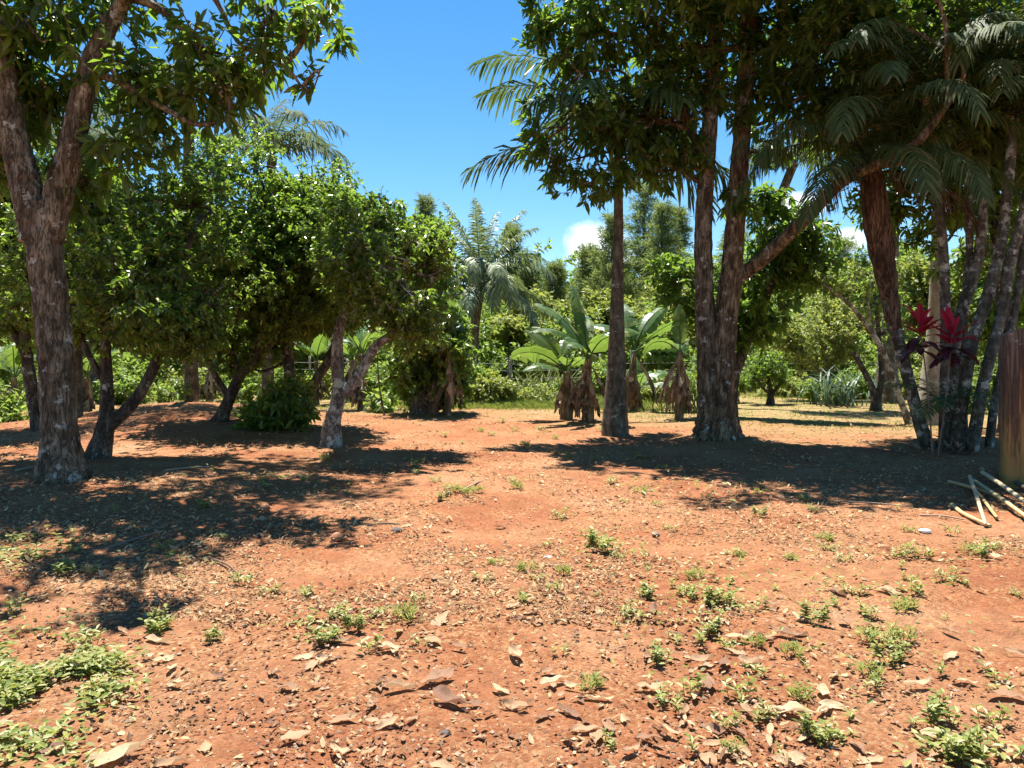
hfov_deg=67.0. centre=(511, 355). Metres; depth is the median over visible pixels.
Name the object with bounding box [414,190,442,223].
pine tree
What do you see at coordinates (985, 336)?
broadleaf tree
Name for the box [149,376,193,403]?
bushy plant
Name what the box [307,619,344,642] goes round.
weed
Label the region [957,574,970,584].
weed
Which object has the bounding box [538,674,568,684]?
fallen leaf
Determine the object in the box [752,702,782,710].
fallen leaf
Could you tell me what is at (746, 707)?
fallen leaf
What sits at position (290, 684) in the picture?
fallen leaf
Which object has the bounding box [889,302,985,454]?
ti plant
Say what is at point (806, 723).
weed
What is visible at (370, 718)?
fallen leaf
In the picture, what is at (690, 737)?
weed
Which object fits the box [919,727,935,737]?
fallen leaf
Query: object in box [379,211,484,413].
orchard tree
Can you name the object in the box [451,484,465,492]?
weed
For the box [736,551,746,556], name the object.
weed
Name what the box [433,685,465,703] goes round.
fallen leaf
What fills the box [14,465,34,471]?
stick
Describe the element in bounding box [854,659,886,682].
weed
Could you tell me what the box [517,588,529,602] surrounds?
weed
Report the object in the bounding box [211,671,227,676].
fallen leaf
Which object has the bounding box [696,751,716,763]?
fallen leaf
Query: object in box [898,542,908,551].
weed
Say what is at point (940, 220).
cluster palm
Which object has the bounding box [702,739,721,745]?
fallen leaf
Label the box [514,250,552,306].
pine tree
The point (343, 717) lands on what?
fallen leaf
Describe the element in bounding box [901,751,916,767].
fallen leaf
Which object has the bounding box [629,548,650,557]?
weed
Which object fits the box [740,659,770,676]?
weed
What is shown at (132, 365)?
undergrowth
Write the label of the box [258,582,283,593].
weed
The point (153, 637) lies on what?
fallen leaf
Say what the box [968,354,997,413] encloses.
weed bush
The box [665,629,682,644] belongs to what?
weed
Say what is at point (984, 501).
dry cane
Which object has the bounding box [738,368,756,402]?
weed bush
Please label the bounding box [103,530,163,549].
stick
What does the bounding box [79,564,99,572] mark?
weed
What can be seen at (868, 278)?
tree
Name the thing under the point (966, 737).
weed
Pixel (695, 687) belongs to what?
weed
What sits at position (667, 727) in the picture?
fallen leaf
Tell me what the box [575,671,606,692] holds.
weed
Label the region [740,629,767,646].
weed
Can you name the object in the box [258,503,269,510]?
stone
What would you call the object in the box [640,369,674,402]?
weed bush
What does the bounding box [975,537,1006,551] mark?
weed
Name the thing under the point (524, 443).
weed
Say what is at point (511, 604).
fallen leaf
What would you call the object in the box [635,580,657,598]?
weed
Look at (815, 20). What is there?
broadleaf tree
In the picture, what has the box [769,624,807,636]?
fallen leaf
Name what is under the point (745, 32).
twin trunk tree
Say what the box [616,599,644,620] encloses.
weed
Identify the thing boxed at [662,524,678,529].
weed
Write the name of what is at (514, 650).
fallen leaf
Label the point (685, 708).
fallen leaf
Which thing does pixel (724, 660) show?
fallen leaf
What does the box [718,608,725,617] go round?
weed
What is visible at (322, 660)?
fallen leaf
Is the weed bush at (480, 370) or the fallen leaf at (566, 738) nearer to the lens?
the fallen leaf at (566, 738)
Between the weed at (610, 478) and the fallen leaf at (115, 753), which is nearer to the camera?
the fallen leaf at (115, 753)
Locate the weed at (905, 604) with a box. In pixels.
[887,592,920,612]
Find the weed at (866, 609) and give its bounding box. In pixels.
[857,600,881,618]
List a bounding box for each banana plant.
[0,340,88,413]
[34,346,133,412]
[199,343,245,401]
[294,330,332,404]
[328,321,367,399]
[343,325,384,409]
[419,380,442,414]
[435,296,469,415]
[510,326,606,419]
[529,286,639,421]
[594,303,693,410]
[602,350,671,409]
[643,304,695,419]
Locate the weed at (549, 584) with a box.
[546,578,560,592]
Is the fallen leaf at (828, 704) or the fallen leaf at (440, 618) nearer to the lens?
the fallen leaf at (828, 704)
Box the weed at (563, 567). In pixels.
[555,563,572,575]
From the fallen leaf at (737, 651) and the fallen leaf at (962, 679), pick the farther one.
the fallen leaf at (737, 651)
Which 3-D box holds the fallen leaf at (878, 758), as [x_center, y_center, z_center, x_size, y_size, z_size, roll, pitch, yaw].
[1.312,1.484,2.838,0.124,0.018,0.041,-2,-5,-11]
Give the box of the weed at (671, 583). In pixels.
[668,577,675,586]
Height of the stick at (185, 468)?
0.046 m
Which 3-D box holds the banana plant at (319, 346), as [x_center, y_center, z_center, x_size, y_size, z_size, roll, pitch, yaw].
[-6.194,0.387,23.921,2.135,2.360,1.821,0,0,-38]
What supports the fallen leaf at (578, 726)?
on the ground at (998, 632)
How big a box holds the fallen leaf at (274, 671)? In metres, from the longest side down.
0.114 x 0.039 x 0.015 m
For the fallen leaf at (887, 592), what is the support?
on the ground at (998, 632)
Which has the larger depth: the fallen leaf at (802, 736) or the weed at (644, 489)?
the weed at (644, 489)
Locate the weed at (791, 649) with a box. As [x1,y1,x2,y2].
[779,639,805,660]
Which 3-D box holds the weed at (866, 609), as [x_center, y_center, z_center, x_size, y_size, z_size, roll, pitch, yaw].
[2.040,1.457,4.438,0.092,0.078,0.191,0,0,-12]
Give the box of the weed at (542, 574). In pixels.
[529,573,546,579]
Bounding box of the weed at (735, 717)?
[709,707,744,728]
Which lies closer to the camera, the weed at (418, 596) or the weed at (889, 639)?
the weed at (889, 639)
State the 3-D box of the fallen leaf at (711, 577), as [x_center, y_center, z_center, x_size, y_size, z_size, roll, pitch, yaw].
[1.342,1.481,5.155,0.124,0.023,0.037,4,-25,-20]
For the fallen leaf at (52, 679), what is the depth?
3.56 m
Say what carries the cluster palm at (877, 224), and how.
on the ground at (998, 632)
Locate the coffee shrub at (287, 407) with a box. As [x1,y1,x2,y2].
[227,371,321,432]
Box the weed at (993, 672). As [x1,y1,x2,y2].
[977,659,1014,680]
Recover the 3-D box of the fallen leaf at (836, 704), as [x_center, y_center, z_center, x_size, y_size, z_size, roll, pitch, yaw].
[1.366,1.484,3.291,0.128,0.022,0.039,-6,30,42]
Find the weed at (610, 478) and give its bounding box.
[607,475,619,483]
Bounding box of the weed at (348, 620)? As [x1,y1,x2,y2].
[339,610,366,630]
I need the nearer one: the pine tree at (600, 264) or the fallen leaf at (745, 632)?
the fallen leaf at (745, 632)
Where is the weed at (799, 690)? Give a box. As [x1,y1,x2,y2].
[785,678,815,700]
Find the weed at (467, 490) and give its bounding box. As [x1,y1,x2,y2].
[461,486,475,494]
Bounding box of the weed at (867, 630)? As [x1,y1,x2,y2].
[862,623,888,643]
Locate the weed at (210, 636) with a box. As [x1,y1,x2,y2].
[203,623,222,642]
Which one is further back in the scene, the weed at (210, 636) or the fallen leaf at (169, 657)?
the weed at (210, 636)
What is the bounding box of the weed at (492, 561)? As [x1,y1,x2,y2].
[487,557,505,564]
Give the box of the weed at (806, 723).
[792,706,837,745]
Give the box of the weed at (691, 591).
[675,581,699,599]
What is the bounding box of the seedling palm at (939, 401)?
[879,376,998,451]
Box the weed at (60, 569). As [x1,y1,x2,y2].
[51,557,76,576]
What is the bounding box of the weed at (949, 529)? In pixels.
[943,523,962,533]
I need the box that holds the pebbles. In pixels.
[0,407,1023,767]
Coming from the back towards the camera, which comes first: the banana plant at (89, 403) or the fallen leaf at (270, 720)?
the banana plant at (89, 403)
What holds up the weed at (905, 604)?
on the ground at (998, 632)
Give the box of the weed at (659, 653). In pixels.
[650,639,672,663]
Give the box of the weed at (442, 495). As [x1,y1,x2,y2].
[436,490,449,498]
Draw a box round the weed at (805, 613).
[796,598,833,623]
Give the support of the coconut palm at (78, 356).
on the ground at (998, 632)
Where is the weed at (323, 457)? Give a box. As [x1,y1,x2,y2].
[319,453,330,461]
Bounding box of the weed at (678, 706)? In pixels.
[671,699,682,714]
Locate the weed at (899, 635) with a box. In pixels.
[883,620,917,644]
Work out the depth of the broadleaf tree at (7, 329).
24.72 m
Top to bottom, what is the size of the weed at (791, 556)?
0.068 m
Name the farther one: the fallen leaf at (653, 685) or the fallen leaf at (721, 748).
the fallen leaf at (653, 685)
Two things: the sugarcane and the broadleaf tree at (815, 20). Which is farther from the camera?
the sugarcane
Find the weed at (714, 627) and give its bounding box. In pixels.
[700,615,723,635]
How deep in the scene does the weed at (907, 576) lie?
5.10 m
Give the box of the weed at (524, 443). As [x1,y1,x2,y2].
[520,440,529,446]
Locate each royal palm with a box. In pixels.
[460,42,732,435]
[874,131,962,403]
[912,169,945,425]
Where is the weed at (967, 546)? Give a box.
[957,540,978,552]
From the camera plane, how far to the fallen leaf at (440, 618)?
4.36 m
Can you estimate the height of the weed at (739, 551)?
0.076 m
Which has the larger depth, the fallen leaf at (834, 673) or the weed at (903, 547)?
the weed at (903, 547)
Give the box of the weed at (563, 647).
[550,643,569,653]
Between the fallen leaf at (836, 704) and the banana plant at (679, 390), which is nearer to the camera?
the fallen leaf at (836, 704)
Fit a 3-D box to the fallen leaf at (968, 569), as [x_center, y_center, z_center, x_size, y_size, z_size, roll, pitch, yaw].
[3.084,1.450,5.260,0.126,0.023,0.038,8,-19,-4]
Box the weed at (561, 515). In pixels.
[549,507,569,519]
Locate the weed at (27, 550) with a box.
[20,542,47,559]
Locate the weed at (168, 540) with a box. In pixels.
[153,539,174,550]
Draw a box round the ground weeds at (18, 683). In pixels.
[0,461,1023,767]
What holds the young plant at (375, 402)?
on the ground at (998, 632)
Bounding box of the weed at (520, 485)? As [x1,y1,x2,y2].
[510,481,523,488]
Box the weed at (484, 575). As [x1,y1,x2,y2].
[471,572,495,580]
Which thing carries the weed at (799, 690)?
on the ground at (998, 632)
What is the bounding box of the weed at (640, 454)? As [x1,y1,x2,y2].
[636,451,647,457]
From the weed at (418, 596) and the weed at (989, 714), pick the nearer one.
the weed at (989, 714)
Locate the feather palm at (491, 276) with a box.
[404,198,556,368]
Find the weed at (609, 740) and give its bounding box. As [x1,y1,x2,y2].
[601,727,616,750]
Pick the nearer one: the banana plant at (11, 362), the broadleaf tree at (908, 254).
the banana plant at (11, 362)
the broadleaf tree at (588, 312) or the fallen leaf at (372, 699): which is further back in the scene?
the broadleaf tree at (588, 312)
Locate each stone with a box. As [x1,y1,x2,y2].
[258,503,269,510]
[330,532,342,540]
[391,527,402,532]
[440,730,449,736]
[918,528,930,533]
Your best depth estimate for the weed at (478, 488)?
8.73 m
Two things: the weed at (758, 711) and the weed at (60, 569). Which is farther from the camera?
the weed at (60, 569)
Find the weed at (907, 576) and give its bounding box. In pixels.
[900,570,915,580]
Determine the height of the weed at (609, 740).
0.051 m
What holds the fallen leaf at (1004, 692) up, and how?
on the ground at (998, 632)
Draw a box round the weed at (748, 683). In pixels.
[720,672,760,696]
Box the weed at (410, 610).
[391,601,419,623]
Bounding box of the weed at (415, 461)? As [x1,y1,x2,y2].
[411,459,419,465]
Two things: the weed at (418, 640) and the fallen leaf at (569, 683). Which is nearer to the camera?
the fallen leaf at (569, 683)
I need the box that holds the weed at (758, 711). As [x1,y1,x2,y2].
[751,703,774,723]
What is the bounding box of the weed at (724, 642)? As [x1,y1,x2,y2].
[716,635,740,649]
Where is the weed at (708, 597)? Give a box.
[699,583,738,604]
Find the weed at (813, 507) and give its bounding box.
[805,503,820,511]
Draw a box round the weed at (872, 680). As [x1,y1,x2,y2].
[862,672,883,689]
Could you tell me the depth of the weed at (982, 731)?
3.00 m
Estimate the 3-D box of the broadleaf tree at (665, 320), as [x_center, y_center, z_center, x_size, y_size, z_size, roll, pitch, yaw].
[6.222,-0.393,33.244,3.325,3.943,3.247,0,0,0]
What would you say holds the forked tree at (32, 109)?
on the ground at (998, 632)
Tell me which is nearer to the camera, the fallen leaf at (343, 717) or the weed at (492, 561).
the fallen leaf at (343, 717)
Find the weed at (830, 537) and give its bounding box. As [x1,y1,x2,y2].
[813,530,834,540]
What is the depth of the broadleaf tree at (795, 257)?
18.22 m
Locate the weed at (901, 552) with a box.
[891,546,911,557]
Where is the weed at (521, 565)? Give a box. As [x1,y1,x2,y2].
[514,560,539,572]
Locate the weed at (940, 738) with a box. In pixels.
[927,726,967,761]
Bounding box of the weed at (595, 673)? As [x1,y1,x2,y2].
[588,671,601,682]
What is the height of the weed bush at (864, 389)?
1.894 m
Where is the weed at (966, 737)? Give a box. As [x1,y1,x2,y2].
[943,723,991,767]
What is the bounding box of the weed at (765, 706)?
[758,698,779,717]
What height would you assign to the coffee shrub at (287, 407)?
1.526 m
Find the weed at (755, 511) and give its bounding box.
[751,505,769,516]
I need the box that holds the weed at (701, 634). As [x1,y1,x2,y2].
[694,625,707,644]
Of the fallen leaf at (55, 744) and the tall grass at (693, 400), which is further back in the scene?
the tall grass at (693, 400)
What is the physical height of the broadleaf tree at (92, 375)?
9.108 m
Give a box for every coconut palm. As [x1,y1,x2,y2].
[37,99,167,416]
[94,56,284,401]
[195,99,352,396]
[745,136,846,297]
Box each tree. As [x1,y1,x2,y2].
[0,0,361,484]
[0,133,254,458]
[0,142,94,431]
[0,271,32,355]
[36,151,151,398]
[139,118,360,421]
[167,232,252,379]
[208,161,385,398]
[294,185,467,447]
[294,312,354,376]
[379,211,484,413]
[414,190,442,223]
[480,222,542,319]
[480,299,519,373]
[480,312,537,385]
[500,284,570,357]
[509,0,980,440]
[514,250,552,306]
[536,256,570,344]
[538,298,607,352]
[562,240,604,301]
[576,210,645,308]
[577,250,610,373]
[580,285,655,354]
[609,178,662,310]
[625,304,689,372]
[631,197,687,376]
[640,270,695,365]
[641,180,849,416]
[665,204,694,259]
[678,250,720,363]
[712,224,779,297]
[740,348,796,404]
[743,289,786,373]
[765,292,871,397]
[770,0,1023,432]
[797,233,864,338]
[799,255,902,360]
[800,262,911,423]
[837,243,916,410]
[856,240,961,307]
[898,247,973,367]
[949,207,1023,364]
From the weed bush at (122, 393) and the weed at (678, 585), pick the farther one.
the weed bush at (122, 393)
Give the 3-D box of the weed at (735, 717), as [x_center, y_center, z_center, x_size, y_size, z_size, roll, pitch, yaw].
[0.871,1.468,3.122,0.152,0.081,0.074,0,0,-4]
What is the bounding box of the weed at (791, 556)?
[784,552,798,561]
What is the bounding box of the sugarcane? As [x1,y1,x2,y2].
[784,366,889,406]
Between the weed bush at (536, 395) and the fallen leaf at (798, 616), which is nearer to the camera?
the fallen leaf at (798, 616)
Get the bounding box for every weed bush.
[0,378,29,422]
[9,359,37,403]
[90,367,157,404]
[151,365,221,399]
[220,365,315,404]
[318,358,371,399]
[358,358,392,394]
[365,360,401,401]
[463,369,523,401]
[464,358,501,383]
[513,383,557,401]
[537,374,562,394]
[578,355,628,397]
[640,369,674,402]
[674,363,697,398]
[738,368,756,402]
[755,371,814,397]
[794,378,823,403]
[831,360,875,399]
[898,353,922,399]
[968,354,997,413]
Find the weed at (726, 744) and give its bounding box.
[717,733,747,753]
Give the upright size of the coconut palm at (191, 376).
9.197 m
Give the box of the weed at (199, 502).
[195,497,211,508]
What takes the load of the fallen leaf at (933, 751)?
on the ground at (998, 632)
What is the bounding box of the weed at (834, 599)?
[827,593,838,606]
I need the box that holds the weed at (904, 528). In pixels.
[899,523,918,532]
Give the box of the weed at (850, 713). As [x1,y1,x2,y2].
[841,706,856,719]
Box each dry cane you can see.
[947,480,992,495]
[950,503,991,526]
[968,474,987,525]
[972,478,1023,516]
[977,491,997,518]
[980,470,1023,502]
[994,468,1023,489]
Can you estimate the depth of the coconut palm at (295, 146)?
21.84 m
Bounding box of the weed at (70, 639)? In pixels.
[58,627,107,648]
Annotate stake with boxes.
[507,358,508,380]
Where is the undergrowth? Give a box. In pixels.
[0,286,997,391]
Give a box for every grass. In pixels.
[0,389,987,430]
[512,371,580,398]
[521,362,580,394]
[637,370,739,412]
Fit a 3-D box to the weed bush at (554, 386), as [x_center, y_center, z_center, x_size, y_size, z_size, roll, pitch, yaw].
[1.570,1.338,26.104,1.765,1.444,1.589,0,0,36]
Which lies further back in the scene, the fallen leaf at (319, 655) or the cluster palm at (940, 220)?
the cluster palm at (940, 220)
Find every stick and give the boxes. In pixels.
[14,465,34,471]
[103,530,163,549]
[164,466,209,470]
[209,557,239,575]
[364,522,399,525]
[459,481,480,491]
[832,501,911,506]
[920,514,963,519]
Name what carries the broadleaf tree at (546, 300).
on the ground at (998, 632)
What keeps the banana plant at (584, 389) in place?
on the ground at (998, 632)
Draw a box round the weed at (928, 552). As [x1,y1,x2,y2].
[903,540,935,557]
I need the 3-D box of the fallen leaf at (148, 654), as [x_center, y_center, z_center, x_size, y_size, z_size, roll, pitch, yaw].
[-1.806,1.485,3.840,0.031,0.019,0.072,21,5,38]
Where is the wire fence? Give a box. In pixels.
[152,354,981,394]
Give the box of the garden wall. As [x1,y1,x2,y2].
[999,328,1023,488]
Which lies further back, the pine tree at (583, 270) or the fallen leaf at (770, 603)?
the pine tree at (583, 270)
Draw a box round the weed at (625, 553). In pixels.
[609,550,627,558]
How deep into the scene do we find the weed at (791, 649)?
3.88 m
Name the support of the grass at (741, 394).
on the ground at (998, 632)
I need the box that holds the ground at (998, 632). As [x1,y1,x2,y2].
[0,370,1023,767]
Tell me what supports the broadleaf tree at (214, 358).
on the ground at (998, 632)
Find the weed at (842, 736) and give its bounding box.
[818,715,859,744]
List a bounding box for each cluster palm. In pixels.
[727,0,1023,446]
[727,58,1023,448]
[814,31,1023,443]
[817,58,1023,420]
[821,0,1023,449]
[858,75,1023,447]
[888,0,1023,451]
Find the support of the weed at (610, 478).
on the ground at (998, 632)
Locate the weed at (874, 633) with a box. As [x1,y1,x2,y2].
[854,625,880,644]
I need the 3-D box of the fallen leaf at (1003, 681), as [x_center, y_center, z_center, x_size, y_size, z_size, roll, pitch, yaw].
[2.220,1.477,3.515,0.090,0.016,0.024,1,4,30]
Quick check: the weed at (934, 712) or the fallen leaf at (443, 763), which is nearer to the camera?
the fallen leaf at (443, 763)
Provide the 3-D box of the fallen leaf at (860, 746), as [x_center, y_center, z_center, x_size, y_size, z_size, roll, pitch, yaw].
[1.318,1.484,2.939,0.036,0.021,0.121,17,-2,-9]
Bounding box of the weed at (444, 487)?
[440,482,457,491]
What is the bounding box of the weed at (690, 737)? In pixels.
[684,732,700,753]
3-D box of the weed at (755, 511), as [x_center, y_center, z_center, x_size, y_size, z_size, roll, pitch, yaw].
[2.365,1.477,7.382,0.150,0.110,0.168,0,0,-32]
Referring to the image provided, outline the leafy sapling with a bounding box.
[369,327,398,415]
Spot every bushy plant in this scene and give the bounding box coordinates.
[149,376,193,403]
[232,393,257,417]
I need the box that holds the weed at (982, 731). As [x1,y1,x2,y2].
[969,722,1003,744]
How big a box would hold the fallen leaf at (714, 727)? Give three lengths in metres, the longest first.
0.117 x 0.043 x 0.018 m
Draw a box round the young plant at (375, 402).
[362,386,399,413]
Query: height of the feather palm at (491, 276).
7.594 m
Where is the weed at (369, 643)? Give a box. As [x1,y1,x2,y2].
[355,631,383,651]
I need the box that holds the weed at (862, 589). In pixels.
[839,582,871,594]
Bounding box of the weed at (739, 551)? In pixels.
[722,545,741,555]
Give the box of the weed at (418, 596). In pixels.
[408,590,426,601]
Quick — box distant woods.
[5,237,1023,372]
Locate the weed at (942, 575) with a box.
[930,565,963,583]
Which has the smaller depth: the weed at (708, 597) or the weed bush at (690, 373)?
the weed at (708, 597)
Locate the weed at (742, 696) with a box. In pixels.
[736,691,748,705]
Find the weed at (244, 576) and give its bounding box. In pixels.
[228,571,254,584]
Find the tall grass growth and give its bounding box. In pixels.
[344,392,744,411]
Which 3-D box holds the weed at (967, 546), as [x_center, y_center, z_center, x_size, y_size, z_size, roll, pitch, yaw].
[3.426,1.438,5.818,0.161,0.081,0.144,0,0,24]
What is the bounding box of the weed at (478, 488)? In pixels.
[472,484,484,491]
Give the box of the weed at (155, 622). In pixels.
[137,603,175,634]
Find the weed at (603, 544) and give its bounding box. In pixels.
[579,526,617,554]
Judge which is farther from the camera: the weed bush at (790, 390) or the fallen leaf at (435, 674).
the weed bush at (790, 390)
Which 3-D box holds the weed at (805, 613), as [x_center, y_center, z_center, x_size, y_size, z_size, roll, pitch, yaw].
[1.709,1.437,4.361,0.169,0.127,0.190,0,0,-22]
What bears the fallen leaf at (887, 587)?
on the ground at (998, 632)
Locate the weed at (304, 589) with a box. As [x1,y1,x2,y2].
[298,581,316,598]
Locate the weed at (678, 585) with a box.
[677,583,696,591]
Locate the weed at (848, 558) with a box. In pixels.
[833,552,852,560]
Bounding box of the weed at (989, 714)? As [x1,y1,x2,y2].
[970,700,1014,723]
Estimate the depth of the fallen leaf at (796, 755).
2.86 m
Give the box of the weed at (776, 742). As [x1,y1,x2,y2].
[775,741,791,757]
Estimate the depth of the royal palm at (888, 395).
23.75 m
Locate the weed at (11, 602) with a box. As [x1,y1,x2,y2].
[3,591,28,614]
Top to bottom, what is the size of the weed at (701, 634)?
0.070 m
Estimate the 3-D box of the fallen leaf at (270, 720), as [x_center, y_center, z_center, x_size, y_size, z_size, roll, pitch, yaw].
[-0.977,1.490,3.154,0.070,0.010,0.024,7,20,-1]
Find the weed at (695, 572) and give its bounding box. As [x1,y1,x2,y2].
[682,566,708,580]
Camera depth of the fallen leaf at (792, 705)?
3.25 m
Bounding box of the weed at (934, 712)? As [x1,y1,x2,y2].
[920,688,962,726]
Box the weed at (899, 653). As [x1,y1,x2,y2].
[870,638,909,665]
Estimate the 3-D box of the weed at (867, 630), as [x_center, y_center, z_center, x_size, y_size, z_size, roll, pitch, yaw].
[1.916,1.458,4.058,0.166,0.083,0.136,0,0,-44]
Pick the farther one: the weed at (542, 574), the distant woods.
the distant woods
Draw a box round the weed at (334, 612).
[324,602,349,619]
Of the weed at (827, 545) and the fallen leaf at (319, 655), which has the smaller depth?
the fallen leaf at (319, 655)
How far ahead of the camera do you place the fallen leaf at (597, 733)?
3.04 m
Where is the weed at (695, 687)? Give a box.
[675,668,707,696]
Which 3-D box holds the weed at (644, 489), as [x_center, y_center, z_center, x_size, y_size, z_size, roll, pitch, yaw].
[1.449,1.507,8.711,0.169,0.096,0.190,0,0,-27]
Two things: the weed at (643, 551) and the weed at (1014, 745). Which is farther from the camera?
the weed at (643, 551)
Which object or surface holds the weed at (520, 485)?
on the ground at (998, 632)
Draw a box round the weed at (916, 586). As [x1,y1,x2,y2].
[894,575,925,594]
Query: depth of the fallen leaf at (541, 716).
3.19 m
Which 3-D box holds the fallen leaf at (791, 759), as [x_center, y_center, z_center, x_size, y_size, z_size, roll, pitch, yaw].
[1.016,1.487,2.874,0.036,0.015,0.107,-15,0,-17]
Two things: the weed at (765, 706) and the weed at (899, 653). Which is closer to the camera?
the weed at (765, 706)
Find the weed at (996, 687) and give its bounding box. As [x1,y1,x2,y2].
[984,681,1015,689]
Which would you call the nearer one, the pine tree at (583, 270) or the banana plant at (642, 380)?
the banana plant at (642, 380)
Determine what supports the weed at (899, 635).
on the ground at (998, 632)
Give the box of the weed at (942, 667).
[933,661,947,673]
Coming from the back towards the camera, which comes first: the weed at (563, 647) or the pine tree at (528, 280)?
the pine tree at (528, 280)
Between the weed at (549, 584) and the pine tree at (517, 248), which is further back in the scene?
the pine tree at (517, 248)
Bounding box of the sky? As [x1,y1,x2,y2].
[7,0,1023,305]
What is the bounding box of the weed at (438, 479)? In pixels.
[429,475,441,482]
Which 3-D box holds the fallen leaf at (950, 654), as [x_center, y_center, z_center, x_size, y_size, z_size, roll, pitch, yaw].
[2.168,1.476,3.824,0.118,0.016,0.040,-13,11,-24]
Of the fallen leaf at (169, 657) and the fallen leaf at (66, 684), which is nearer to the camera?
the fallen leaf at (66, 684)
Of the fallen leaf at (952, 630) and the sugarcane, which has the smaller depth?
the fallen leaf at (952, 630)
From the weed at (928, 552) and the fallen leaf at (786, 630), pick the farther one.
the weed at (928, 552)
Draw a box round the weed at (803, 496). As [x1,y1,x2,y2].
[798,492,813,500]
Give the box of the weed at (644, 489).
[632,485,647,492]
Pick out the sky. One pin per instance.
(412, 121)
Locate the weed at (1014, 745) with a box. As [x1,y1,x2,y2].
[988,735,1023,759]
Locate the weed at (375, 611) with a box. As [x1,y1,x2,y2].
[370,605,387,615]
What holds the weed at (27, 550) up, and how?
on the ground at (998, 632)
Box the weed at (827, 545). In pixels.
[818,542,835,549]
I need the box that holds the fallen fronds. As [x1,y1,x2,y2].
[908,434,980,454]
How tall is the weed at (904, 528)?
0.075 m
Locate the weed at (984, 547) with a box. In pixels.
[970,541,989,557]
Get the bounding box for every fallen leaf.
[0,719,14,723]
[34,741,84,755]
[47,672,57,685]
[59,681,72,686]
[85,736,152,767]
[118,626,128,633]
[142,653,155,656]
[145,634,170,642]
[149,653,177,660]
[153,756,190,766]
[166,676,180,685]
[202,742,211,752]
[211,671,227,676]
[231,762,244,767]
[264,718,280,724]
[265,707,274,714]
[267,669,278,673]
[274,681,298,687]
[278,730,310,739]
[283,701,300,705]
[290,651,315,658]
[303,660,318,669]
[304,681,320,684]
[315,652,334,659]
[318,653,331,663]
[325,711,357,722]
[329,743,346,753]
[332,635,355,641]
[360,746,377,754]
[364,716,378,721]
[366,695,376,706]
[369,675,389,684]
[373,716,399,730]
[374,641,401,647]
[375,680,381,690]
[378,711,393,717]
[379,676,388,682]
[380,679,417,687]
[381,747,386,755]
[390,644,398,652]
[403,715,417,720]
[415,666,454,682]
[426,636,440,642]
[426,759,454,767]
[431,610,448,625]
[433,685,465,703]
[451,587,458,595]
[451,642,467,648]
[466,699,482,705]
[491,681,509,693]
[500,698,528,708]
[505,602,520,606]
[509,644,521,656]
[511,616,525,618]
[536,712,554,718]
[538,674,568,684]
[540,666,560,671]
[556,703,581,716]
[561,736,574,744]
[564,681,580,686]
[570,723,603,730]
[577,694,583,703]
[583,695,613,699]
[589,729,602,743]
[602,718,615,731]
[620,712,626,721]
[621,740,640,751]
[631,681,666,688]
[634,732,662,738]
[643,651,650,657]
[649,603,656,613]
[652,744,670,750]
[655,719,682,733]
[669,631,684,635]
[679,703,689,714]
[690,654,714,660]
[691,691,696,698]
[696,722,725,733]
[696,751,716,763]
[697,662,713,666]
[697,677,712,688]
[700,752,710,764]
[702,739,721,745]
[703,726,711,732]
[705,673,714,685]
[706,576,721,579]
[716,655,729,664]
[717,740,736,754]
[722,633,751,637]
[725,647,747,654]
[731,725,747,738]
[732,741,751,756]
[737,654,760,662]
[740,703,755,714]
[742,630,764,634]
[749,655,762,658]
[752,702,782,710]
[756,600,779,605]
[766,734,771,745]
[767,723,773,734]
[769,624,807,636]
[769,750,806,765]
[771,701,821,713]
[777,750,794,762]
[791,610,812,620]
[795,732,819,740]
[815,702,831,710]
[816,683,829,695]
[818,699,848,709]
[819,706,828,711]
[827,588,846,595]
[829,668,837,677]
[837,616,849,622]
[849,739,867,756]
[854,755,883,763]
[858,753,870,763]
[873,585,902,594]
[882,589,899,594]
[897,675,930,684]
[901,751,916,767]
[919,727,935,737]
[929,746,942,757]
[939,627,959,633]
[942,651,957,659]
[951,677,977,682]
[957,568,972,571]
[973,659,996,665]
[984,689,1023,698]
[989,551,1003,556]
[989,678,1011,683]
[993,742,1020,756]
[1003,647,1023,654]
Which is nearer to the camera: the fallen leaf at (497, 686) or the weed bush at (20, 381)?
the fallen leaf at (497, 686)
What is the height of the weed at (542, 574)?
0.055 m
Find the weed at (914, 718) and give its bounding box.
[906,714,919,725]
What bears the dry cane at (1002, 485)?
on the ground at (998, 632)
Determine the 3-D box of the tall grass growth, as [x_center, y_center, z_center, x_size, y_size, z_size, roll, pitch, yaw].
[-0.268,1.377,26.935,13.530,0.379,13.434,0,0,0]
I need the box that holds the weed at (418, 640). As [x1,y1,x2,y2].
[408,633,428,645]
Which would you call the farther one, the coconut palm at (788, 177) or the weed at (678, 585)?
the coconut palm at (788, 177)
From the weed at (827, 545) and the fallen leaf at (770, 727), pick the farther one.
the weed at (827, 545)
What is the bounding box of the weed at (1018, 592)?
[1008,587,1022,596]
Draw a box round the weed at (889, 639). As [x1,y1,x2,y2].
[880,630,910,651]
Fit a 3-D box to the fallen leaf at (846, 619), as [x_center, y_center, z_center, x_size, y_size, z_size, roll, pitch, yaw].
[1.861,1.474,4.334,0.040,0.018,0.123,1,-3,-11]
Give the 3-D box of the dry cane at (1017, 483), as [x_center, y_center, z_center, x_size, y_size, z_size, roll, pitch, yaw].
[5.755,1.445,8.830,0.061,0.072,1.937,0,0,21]
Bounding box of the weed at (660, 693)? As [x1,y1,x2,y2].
[654,682,682,705]

